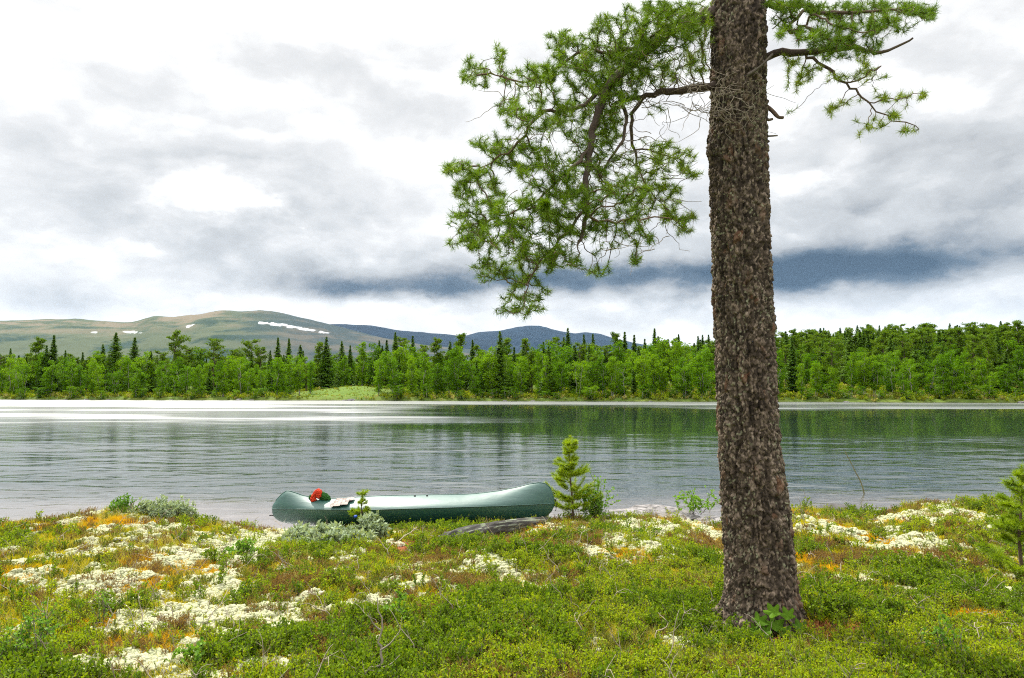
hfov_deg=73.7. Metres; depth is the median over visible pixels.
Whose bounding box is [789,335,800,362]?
pine tree
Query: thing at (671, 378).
birch tree
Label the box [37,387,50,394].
shore bush
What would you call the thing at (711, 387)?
shore bush
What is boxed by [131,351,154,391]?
birch tree
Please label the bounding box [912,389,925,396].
shore bush
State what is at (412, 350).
birch tree
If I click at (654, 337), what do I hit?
spruce tree
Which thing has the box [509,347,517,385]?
spruce tree
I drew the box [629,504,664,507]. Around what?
rock
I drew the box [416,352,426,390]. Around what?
spruce tree
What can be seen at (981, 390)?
shore bush
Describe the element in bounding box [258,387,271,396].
shore bush
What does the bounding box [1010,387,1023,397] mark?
shore bush
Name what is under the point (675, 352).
birch tree
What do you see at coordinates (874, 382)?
birch tree
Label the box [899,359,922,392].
birch tree
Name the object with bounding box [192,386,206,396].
shore bush
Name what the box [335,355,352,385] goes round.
birch tree
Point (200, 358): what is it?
spruce tree
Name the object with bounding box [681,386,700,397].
shore bush
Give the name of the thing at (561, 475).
young pine
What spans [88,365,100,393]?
birch tree
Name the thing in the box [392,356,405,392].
spruce tree
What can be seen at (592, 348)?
birch tree
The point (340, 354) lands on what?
spruce tree
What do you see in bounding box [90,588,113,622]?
dwarf birch
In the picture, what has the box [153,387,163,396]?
shore bush
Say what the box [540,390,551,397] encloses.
shore bush
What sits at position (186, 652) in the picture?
dwarf birch
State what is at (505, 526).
weathered log
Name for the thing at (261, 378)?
birch tree
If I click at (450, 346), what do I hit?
spruce tree
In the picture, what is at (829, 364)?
birch tree
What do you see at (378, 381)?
birch tree
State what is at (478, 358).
birch tree
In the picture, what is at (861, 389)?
shore bush
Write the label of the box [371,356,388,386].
birch tree
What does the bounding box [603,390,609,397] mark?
shore bush
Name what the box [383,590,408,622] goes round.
dwarf birch
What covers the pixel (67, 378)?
birch tree
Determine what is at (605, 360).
spruce tree
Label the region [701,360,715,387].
birch tree
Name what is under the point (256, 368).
birch tree
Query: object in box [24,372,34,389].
birch tree
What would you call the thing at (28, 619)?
dwarf birch
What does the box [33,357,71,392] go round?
birch tree
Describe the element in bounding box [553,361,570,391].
birch tree
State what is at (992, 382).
birch tree
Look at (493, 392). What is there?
shore bush
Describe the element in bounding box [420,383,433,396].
shore bush
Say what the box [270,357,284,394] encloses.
birch tree
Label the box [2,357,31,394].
birch tree
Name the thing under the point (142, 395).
shore bush
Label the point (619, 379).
spruce tree
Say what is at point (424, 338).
blue hill
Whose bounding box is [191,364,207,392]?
birch tree
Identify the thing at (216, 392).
shore bush
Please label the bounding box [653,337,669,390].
birch tree
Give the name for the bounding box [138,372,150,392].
birch tree
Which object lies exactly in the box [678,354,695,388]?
birch tree
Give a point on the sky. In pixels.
(167, 158)
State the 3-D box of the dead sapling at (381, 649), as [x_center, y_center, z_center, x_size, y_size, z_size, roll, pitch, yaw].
[-0.781,1.671,3.737,0.357,0.472,0.105,0,-4,0]
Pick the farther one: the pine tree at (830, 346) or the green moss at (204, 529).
the pine tree at (830, 346)
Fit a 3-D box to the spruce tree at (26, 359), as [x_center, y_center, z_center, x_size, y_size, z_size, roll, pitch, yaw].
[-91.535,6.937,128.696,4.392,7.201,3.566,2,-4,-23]
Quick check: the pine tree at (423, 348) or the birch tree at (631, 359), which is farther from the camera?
the pine tree at (423, 348)
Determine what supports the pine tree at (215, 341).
on the shore
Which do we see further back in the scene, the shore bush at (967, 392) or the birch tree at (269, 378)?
the birch tree at (269, 378)
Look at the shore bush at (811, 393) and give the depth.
100.93 m
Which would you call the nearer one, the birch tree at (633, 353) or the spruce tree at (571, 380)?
the spruce tree at (571, 380)
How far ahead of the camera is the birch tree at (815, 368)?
102.44 m
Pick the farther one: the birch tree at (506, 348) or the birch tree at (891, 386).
the birch tree at (506, 348)
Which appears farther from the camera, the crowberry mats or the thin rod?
the thin rod
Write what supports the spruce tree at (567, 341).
on the shore
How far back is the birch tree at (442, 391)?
111.98 m
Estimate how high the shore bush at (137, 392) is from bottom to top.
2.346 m
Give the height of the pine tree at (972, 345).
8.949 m
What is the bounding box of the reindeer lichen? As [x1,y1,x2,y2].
[0,501,1023,677]
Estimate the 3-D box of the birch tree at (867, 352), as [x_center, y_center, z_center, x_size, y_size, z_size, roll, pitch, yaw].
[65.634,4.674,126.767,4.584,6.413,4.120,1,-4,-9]
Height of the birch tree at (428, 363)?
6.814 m
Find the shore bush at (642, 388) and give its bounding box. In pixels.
[637,387,655,398]
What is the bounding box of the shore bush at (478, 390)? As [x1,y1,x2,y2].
[474,388,486,397]
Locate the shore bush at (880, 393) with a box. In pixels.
[876,390,889,398]
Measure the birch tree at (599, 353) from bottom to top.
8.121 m
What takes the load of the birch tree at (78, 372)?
on the shore
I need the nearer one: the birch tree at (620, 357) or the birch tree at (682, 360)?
the birch tree at (682, 360)
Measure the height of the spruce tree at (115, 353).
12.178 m
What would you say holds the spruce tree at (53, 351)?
on the shore
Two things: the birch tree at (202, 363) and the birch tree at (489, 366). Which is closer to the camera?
the birch tree at (489, 366)
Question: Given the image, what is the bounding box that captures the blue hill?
[331,324,570,356]
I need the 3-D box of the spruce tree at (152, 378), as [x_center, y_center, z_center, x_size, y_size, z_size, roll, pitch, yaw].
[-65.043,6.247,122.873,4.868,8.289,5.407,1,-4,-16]
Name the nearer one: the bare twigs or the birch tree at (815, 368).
the bare twigs
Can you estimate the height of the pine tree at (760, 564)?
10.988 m
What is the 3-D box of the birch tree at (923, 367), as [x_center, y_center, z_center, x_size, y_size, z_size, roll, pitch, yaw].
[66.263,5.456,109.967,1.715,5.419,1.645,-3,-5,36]
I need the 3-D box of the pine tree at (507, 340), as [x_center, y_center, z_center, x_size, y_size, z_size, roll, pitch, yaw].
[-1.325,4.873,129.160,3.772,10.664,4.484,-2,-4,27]
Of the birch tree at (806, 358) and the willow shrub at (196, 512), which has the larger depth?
the birch tree at (806, 358)
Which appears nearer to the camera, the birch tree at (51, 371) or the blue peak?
the birch tree at (51, 371)
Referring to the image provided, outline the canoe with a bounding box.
[269,482,556,526]
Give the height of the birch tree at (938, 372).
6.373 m
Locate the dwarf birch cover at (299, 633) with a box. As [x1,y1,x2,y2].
[0,491,1023,677]
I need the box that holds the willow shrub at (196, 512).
[183,500,197,518]
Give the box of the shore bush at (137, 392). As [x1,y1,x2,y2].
[128,384,151,396]
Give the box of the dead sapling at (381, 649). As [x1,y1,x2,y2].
[345,597,399,669]
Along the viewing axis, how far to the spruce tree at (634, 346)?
152.61 m
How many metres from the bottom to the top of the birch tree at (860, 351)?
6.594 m
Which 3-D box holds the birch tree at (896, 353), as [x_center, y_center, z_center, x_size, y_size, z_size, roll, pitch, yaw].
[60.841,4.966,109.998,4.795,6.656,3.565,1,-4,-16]
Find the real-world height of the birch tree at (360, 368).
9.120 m
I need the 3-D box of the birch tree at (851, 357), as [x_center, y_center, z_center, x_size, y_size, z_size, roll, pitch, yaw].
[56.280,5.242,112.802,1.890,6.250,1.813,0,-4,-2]
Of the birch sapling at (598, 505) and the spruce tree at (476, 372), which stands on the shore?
the spruce tree at (476, 372)
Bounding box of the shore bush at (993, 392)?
[985,388,998,398]
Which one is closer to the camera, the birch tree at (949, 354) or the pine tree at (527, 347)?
the birch tree at (949, 354)
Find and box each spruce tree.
[2,348,12,387]
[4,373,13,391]
[20,357,34,391]
[35,345,60,392]
[48,335,63,392]
[59,350,68,390]
[79,352,84,381]
[88,344,107,390]
[96,332,130,392]
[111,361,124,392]
[124,337,141,387]
[144,351,158,393]
[191,352,204,390]
[204,366,215,394]
[245,352,259,392]
[264,350,272,390]
[273,337,281,360]
[280,355,293,392]
[285,338,292,386]
[295,345,305,388]
[307,358,318,388]
[314,336,338,389]
[333,341,353,387]
[347,345,355,385]
[353,346,369,385]
[384,340,388,353]
[385,332,404,387]
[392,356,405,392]
[404,336,418,386]
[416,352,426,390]
[444,341,451,388]
[463,340,475,389]
[467,361,481,392]
[488,331,516,396]
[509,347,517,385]
[516,344,533,393]
[539,346,557,396]
[563,328,571,387]
[567,345,585,393]
[580,334,586,369]
[585,345,594,387]
[590,334,596,382]
[603,352,608,387]
[609,358,622,395]
[622,332,628,384]
[629,362,639,392]
[631,335,639,356]
[642,339,647,382]
[647,328,656,377]
[693,340,701,383]
[701,334,704,356]
[782,336,807,392]
[819,340,828,387]
[836,334,858,384]
[840,331,845,369]
[881,337,903,381]
[906,344,926,390]
[917,342,934,379]
[933,348,953,391]
[979,346,1011,393]
[986,333,1017,387]
[999,350,1021,393]
[1012,348,1023,385]
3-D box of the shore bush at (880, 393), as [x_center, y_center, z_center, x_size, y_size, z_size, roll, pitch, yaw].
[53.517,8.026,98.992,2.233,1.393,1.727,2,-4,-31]
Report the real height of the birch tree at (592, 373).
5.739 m
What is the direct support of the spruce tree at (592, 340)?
on the shore
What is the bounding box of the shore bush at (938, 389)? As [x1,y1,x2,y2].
[924,383,947,398]
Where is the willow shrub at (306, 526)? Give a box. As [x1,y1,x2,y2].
[292,521,322,529]
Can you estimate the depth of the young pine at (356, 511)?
10.90 m
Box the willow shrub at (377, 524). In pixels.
[354,510,391,537]
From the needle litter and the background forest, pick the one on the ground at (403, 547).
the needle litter
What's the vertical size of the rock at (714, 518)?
0.195 m
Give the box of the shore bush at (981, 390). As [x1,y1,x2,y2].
[960,384,987,398]
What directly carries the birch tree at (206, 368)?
on the shore
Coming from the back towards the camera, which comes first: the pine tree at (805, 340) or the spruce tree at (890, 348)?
the pine tree at (805, 340)
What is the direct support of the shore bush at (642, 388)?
on the shore
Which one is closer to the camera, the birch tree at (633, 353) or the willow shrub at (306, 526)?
the willow shrub at (306, 526)
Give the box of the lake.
[0,400,1023,529]
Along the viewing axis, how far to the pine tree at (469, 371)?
136.00 m
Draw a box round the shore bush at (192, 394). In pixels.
[185,390,200,398]
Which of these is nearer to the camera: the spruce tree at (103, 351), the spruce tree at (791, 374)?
the spruce tree at (791, 374)
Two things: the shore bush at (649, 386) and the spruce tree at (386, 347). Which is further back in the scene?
the spruce tree at (386, 347)
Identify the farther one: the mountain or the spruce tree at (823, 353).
the mountain
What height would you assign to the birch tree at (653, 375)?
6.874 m
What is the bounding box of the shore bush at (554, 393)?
[552,391,561,398]
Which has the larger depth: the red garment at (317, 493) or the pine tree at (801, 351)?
the pine tree at (801, 351)
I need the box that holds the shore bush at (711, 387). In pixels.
[703,384,715,397]
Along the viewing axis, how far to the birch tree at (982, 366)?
99.10 m
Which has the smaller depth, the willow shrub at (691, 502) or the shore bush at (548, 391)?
the willow shrub at (691, 502)
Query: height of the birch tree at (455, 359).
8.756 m
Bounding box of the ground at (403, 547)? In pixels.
[8,522,1004,651]
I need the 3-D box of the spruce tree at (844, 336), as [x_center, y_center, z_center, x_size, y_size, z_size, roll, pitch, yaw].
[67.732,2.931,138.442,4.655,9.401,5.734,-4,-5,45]
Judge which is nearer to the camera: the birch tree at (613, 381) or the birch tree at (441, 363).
the birch tree at (613, 381)
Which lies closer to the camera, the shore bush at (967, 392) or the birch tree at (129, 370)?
the shore bush at (967, 392)
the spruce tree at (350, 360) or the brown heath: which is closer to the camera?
the brown heath
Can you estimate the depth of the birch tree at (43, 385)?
119.74 m
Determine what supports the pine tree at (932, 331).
on the shore
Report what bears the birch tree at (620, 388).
on the shore
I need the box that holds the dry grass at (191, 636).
[0,496,1023,677]
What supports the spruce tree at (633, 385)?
on the shore
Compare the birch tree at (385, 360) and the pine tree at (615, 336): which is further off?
the pine tree at (615, 336)
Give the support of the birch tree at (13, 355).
on the shore
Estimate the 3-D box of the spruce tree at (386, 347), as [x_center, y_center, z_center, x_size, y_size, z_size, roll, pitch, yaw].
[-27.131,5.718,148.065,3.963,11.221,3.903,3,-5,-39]
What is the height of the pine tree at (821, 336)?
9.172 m
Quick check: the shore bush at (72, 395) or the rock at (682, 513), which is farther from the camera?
the shore bush at (72, 395)
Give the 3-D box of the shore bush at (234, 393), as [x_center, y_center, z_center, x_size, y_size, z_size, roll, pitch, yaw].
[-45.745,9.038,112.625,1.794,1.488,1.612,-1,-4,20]
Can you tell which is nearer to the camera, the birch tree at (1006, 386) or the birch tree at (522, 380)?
the birch tree at (1006, 386)
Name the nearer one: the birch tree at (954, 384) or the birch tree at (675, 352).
the birch tree at (954, 384)
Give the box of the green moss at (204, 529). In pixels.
[0,499,1023,677]
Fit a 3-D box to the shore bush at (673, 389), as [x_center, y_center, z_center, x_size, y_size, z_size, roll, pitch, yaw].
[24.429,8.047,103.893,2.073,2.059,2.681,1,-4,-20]
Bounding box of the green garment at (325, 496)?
[309,491,330,500]
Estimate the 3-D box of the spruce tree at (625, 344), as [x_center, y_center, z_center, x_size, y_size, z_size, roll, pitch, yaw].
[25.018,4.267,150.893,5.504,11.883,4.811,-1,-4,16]
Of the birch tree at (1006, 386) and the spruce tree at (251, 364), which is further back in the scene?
the spruce tree at (251, 364)
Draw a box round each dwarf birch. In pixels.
[0,622,36,657]
[2,598,69,659]
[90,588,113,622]
[167,636,210,665]
[217,537,264,555]
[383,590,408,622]
[920,609,983,657]
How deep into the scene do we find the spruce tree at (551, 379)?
107.53 m
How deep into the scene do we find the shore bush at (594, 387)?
103.74 m
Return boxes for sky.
[0,0,1023,346]
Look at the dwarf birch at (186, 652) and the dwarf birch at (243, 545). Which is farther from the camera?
the dwarf birch at (243, 545)
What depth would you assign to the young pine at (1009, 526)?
6.28 m
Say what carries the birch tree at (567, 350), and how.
on the shore
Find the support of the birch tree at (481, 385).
on the shore
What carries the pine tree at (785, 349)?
on the shore
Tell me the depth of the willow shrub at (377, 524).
9.30 m
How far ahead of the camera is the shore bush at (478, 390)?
108.27 m
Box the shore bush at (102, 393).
[97,390,110,398]
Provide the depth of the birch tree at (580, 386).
107.19 m
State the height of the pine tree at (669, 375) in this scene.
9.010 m
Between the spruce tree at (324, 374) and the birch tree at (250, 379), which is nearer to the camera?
the birch tree at (250, 379)
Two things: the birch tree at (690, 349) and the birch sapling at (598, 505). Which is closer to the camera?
the birch sapling at (598, 505)
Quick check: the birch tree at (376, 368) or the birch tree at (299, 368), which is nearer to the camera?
the birch tree at (299, 368)
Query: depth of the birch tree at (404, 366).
118.52 m
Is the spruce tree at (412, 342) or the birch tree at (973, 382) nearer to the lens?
the birch tree at (973, 382)
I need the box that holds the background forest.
[0,321,1023,390]
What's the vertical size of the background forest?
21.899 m
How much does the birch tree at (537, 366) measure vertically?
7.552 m
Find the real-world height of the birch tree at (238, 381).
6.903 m
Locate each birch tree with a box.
[0,368,18,394]
[0,369,6,392]
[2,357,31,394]
[6,354,17,380]
[7,364,32,393]
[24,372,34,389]
[33,352,44,390]
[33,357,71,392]
[39,371,51,392]
[42,360,62,393]
[61,357,78,391]
[65,361,80,391]
[70,365,88,391]
[82,350,108,390]
[87,358,105,393]
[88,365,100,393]
[101,366,118,391]
[103,370,122,395]
[110,355,128,390]
[120,357,136,391]
[129,367,144,393]
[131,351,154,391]
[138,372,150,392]
[153,365,166,394]
[156,361,189,393]
[169,376,187,395]
[170,365,196,393]
[172,357,185,392]
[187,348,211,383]
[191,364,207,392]
[196,361,207,385]
[201,362,213,390]
[210,360,225,394]
[213,369,232,396]
[220,355,239,392]
[229,357,249,393]
[232,356,252,391]
[241,368,255,393]
[253,364,265,389]
[256,370,268,390]
[265,360,278,391]
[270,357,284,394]
[273,357,287,390]
[280,362,295,393]
[286,355,314,389]
[291,359,306,394]
[307,360,316,392]
[315,351,337,386]
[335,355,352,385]
[354,341,367,385]
[366,343,386,384]
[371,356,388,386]
[374,360,389,395]
[379,351,402,395]
[384,348,402,384]
[397,347,418,392]
[403,343,420,387]
[405,357,417,393]
[414,352,427,381]
[416,359,431,388]
[417,352,430,396]
[425,363,444,396]
[426,368,450,395]
[431,356,445,385]
[442,361,452,393]
[443,345,467,394]
[450,347,465,387]
[464,360,480,394]
[471,350,489,376]
[472,354,483,371]
[476,363,486,394]
[478,346,502,392]
[502,355,515,385]
[503,345,510,372]
[507,364,515,391]
[508,355,527,390]
[511,356,529,394]
[530,344,545,380]
[530,351,551,392]
[535,368,543,394]
[540,356,552,395]
[542,342,577,391]
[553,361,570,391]
[566,359,578,391]
[568,360,596,396]
[578,361,598,392]
[584,346,596,382]
[590,348,606,390]
[594,354,610,393]
[604,357,622,396]
[605,362,632,397]
[608,341,626,392]
[625,349,634,386]
[625,356,640,387]
[626,352,638,374]
[632,348,653,395]
[644,342,659,391]
[646,354,660,394]
[652,358,669,393]
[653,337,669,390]
[666,339,684,393]
[667,353,681,383]
[671,362,695,394]
[676,356,692,395]
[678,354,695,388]
[682,342,708,384]
[687,347,713,384]
[689,354,715,394]
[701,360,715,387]
[776,350,786,395]
[795,350,817,379]
[795,363,804,396]
[799,354,811,386]
[807,360,829,394]
[809,363,823,395]
[821,350,839,387]
[826,367,839,393]
[844,360,858,396]
[847,347,866,367]
[847,352,856,386]
[852,351,875,392]
[855,353,866,389]
[862,347,880,376]
[865,358,889,396]
[872,359,900,392]
[874,349,901,387]
[892,372,908,394]
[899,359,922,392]
[902,358,916,384]
[918,356,927,386]
[921,354,948,394]
[928,343,959,376]
[933,362,967,396]
[941,349,964,393]
[954,352,971,389]
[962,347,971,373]
[964,361,978,388]
[974,358,992,394]
[982,340,1016,366]
[984,372,999,396]
[993,363,1017,393]
[1010,344,1023,368]
[1010,349,1023,387]
[1016,371,1023,390]
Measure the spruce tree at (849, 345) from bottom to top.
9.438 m
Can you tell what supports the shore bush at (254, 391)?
on the shore
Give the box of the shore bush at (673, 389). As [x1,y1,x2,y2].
[663,386,680,397]
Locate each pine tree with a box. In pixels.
[0,353,10,376]
[28,337,50,389]
[62,353,74,376]
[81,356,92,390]
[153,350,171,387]
[166,329,190,371]
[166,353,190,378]
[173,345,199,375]
[195,337,230,386]
[226,349,242,362]
[234,338,265,367]
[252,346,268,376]
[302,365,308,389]
[311,341,323,382]
[393,336,414,371]
[417,344,431,375]
[429,337,445,372]
[438,0,941,640]
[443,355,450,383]
[453,333,469,388]
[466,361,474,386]
[472,344,485,377]
[503,337,512,361]
[520,338,536,381]
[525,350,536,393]
[544,336,563,364]
[569,342,589,370]
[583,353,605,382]
[601,344,614,362]
[608,332,625,370]
[658,341,671,390]
[669,347,692,390]
[703,344,714,383]
[774,330,784,374]
[779,344,794,383]
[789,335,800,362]
[796,337,815,359]
[797,349,810,386]
[814,337,845,393]
[819,333,835,359]
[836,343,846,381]
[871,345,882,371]
[892,334,910,368]
[922,329,937,350]
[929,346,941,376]
[946,337,956,359]
[961,334,988,379]
[964,325,984,358]
[970,333,1001,378]
[972,344,990,382]
[979,325,998,359]
[990,324,1008,350]
[999,331,1018,367]
[1010,320,1023,354]
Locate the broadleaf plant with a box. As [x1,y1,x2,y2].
[749,602,806,640]
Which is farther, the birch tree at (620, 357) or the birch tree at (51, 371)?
the birch tree at (51, 371)
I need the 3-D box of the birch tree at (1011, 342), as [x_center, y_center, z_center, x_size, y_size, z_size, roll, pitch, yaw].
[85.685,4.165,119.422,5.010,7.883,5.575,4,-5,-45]
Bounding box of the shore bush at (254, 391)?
[250,388,262,397]
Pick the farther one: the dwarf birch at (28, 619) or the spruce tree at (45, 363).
the spruce tree at (45, 363)
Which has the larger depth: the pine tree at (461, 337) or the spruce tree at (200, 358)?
the pine tree at (461, 337)
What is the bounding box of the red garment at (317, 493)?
[310,489,321,501]
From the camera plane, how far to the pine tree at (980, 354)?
106.97 m
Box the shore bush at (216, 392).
[207,391,217,396]
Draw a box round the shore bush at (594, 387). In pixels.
[581,385,599,398]
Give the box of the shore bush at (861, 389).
[854,386,868,396]
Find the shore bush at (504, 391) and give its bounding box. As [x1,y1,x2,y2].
[501,386,516,397]
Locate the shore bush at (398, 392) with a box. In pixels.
[383,384,406,397]
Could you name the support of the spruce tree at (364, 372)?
on the shore
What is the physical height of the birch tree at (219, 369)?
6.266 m
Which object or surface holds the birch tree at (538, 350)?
on the shore
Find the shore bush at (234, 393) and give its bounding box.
[231,389,238,396]
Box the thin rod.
[845,452,864,492]
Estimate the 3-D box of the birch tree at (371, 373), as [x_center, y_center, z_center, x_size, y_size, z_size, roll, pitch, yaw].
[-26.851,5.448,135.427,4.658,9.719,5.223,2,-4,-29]
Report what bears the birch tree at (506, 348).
on the shore
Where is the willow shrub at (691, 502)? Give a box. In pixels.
[673,485,719,513]
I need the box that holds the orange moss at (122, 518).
[0,509,1015,661]
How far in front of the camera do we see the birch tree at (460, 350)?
118.45 m
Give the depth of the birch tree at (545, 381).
106.86 m
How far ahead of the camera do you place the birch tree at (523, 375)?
114.77 m
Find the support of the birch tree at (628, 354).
on the shore
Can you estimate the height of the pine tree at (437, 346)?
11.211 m
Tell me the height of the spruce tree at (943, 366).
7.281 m
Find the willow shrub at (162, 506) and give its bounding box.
[125,494,194,519]
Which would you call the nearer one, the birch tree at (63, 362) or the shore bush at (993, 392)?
the shore bush at (993, 392)
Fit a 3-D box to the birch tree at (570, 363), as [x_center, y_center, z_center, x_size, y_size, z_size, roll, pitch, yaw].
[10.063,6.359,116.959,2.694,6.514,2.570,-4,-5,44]
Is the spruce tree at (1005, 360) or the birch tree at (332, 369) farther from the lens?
the birch tree at (332, 369)
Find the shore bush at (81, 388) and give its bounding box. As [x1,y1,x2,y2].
[76,386,85,395]
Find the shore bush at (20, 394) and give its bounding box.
[15,388,29,398]
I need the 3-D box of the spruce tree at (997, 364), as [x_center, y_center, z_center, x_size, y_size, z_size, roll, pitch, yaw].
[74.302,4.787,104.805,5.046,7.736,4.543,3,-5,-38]
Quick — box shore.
[0,375,1023,402]
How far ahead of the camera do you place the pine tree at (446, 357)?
133.63 m
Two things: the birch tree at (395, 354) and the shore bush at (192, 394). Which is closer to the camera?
the shore bush at (192, 394)
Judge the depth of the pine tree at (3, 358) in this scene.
133.08 m
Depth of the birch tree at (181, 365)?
121.84 m
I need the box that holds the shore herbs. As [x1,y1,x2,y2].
[0,378,1023,401]
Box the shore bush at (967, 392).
[959,387,973,398]
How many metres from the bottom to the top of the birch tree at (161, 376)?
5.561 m
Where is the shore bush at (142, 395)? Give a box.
[136,387,148,397]
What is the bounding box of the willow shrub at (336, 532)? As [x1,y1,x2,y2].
[280,519,377,544]
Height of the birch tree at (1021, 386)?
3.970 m
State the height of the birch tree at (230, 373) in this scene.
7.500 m
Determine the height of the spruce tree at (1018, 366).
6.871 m
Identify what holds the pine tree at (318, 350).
on the shore
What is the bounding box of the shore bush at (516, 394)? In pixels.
[509,391,521,398]
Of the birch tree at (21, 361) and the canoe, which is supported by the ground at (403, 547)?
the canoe
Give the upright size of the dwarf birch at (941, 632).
0.418 m
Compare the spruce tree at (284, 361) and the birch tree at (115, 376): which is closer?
the birch tree at (115, 376)
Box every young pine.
[347,489,374,518]
[543,435,603,519]
[972,461,1023,573]
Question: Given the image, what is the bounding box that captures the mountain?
[0,310,512,381]
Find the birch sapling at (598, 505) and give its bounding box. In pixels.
[577,467,620,520]
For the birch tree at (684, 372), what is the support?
on the shore
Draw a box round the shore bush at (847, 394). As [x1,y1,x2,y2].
[838,388,852,397]
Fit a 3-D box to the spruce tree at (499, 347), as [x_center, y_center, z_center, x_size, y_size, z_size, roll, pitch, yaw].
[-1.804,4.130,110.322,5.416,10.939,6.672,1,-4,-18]
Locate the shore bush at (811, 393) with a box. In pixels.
[800,387,815,398]
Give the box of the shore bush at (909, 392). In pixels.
[900,390,914,398]
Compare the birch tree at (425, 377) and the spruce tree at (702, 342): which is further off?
the spruce tree at (702, 342)
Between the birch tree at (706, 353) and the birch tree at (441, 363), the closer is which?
the birch tree at (706, 353)
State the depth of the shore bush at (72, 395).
115.33 m
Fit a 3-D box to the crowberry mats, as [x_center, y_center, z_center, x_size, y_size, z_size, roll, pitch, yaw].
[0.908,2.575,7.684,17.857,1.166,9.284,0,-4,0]
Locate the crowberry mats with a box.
[0,496,1023,677]
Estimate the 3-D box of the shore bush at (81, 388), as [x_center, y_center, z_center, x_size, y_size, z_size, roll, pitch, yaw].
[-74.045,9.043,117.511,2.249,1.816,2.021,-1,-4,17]
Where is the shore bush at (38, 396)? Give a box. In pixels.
[32,387,52,397]
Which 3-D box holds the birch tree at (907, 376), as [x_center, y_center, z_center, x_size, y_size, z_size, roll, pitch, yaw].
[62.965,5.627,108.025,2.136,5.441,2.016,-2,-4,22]
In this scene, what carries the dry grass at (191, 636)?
on the ground at (403, 547)
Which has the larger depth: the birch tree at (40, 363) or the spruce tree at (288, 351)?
the spruce tree at (288, 351)
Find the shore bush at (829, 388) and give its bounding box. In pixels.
[813,383,837,397]
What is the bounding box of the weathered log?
[438,517,549,539]
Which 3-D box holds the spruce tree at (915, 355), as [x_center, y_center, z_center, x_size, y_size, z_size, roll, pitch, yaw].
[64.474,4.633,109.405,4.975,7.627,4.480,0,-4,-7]
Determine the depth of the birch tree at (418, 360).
130.59 m
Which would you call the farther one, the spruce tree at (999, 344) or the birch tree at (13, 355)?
the birch tree at (13, 355)
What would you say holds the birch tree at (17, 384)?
on the shore
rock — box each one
[602,507,647,517]
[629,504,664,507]
[645,505,700,520]
[697,516,720,523]
[817,503,856,511]
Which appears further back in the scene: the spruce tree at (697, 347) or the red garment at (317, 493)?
the spruce tree at (697, 347)
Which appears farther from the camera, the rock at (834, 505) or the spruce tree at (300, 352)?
the spruce tree at (300, 352)
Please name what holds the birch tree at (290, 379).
on the shore
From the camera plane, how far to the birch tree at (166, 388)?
121.39 m
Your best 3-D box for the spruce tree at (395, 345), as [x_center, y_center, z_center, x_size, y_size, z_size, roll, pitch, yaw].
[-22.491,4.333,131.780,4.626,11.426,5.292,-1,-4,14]
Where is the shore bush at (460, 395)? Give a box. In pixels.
[452,390,465,398]
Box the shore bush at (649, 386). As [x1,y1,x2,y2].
[638,384,657,397]
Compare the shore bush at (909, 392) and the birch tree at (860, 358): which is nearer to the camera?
the shore bush at (909, 392)
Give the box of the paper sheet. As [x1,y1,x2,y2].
[329,497,353,506]
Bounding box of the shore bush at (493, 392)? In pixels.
[487,388,498,397]
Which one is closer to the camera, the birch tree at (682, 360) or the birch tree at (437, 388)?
the birch tree at (682, 360)
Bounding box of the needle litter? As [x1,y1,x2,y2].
[389,538,871,647]
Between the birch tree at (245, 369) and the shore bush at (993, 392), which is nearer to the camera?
the shore bush at (993, 392)
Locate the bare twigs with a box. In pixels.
[0,491,1023,677]
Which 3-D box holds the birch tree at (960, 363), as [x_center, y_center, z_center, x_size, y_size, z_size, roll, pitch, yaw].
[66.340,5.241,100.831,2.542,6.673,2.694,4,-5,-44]
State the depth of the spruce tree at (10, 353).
152.73 m
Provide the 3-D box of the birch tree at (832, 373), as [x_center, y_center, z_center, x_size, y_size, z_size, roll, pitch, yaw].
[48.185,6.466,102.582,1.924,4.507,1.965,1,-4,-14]
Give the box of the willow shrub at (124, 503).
[108,493,139,512]
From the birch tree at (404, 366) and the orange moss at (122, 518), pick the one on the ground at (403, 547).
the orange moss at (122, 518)
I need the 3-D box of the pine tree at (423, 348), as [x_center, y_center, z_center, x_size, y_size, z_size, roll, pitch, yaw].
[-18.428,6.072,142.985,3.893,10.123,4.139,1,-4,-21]
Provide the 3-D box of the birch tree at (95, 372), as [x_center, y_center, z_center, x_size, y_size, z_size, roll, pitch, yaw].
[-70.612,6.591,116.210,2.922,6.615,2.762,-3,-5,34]
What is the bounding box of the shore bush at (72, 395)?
[62,386,82,398]
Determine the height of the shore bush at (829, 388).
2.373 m
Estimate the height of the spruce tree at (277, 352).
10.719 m
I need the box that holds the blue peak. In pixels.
[465,326,650,354]
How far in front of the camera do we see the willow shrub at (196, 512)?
9.85 m
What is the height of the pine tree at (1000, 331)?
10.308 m
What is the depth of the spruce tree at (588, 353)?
123.78 m
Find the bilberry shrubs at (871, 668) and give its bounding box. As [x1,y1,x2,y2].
[0,494,1023,677]
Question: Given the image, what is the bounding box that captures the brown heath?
[0,497,1023,677]
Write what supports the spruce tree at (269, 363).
on the shore
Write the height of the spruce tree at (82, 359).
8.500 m

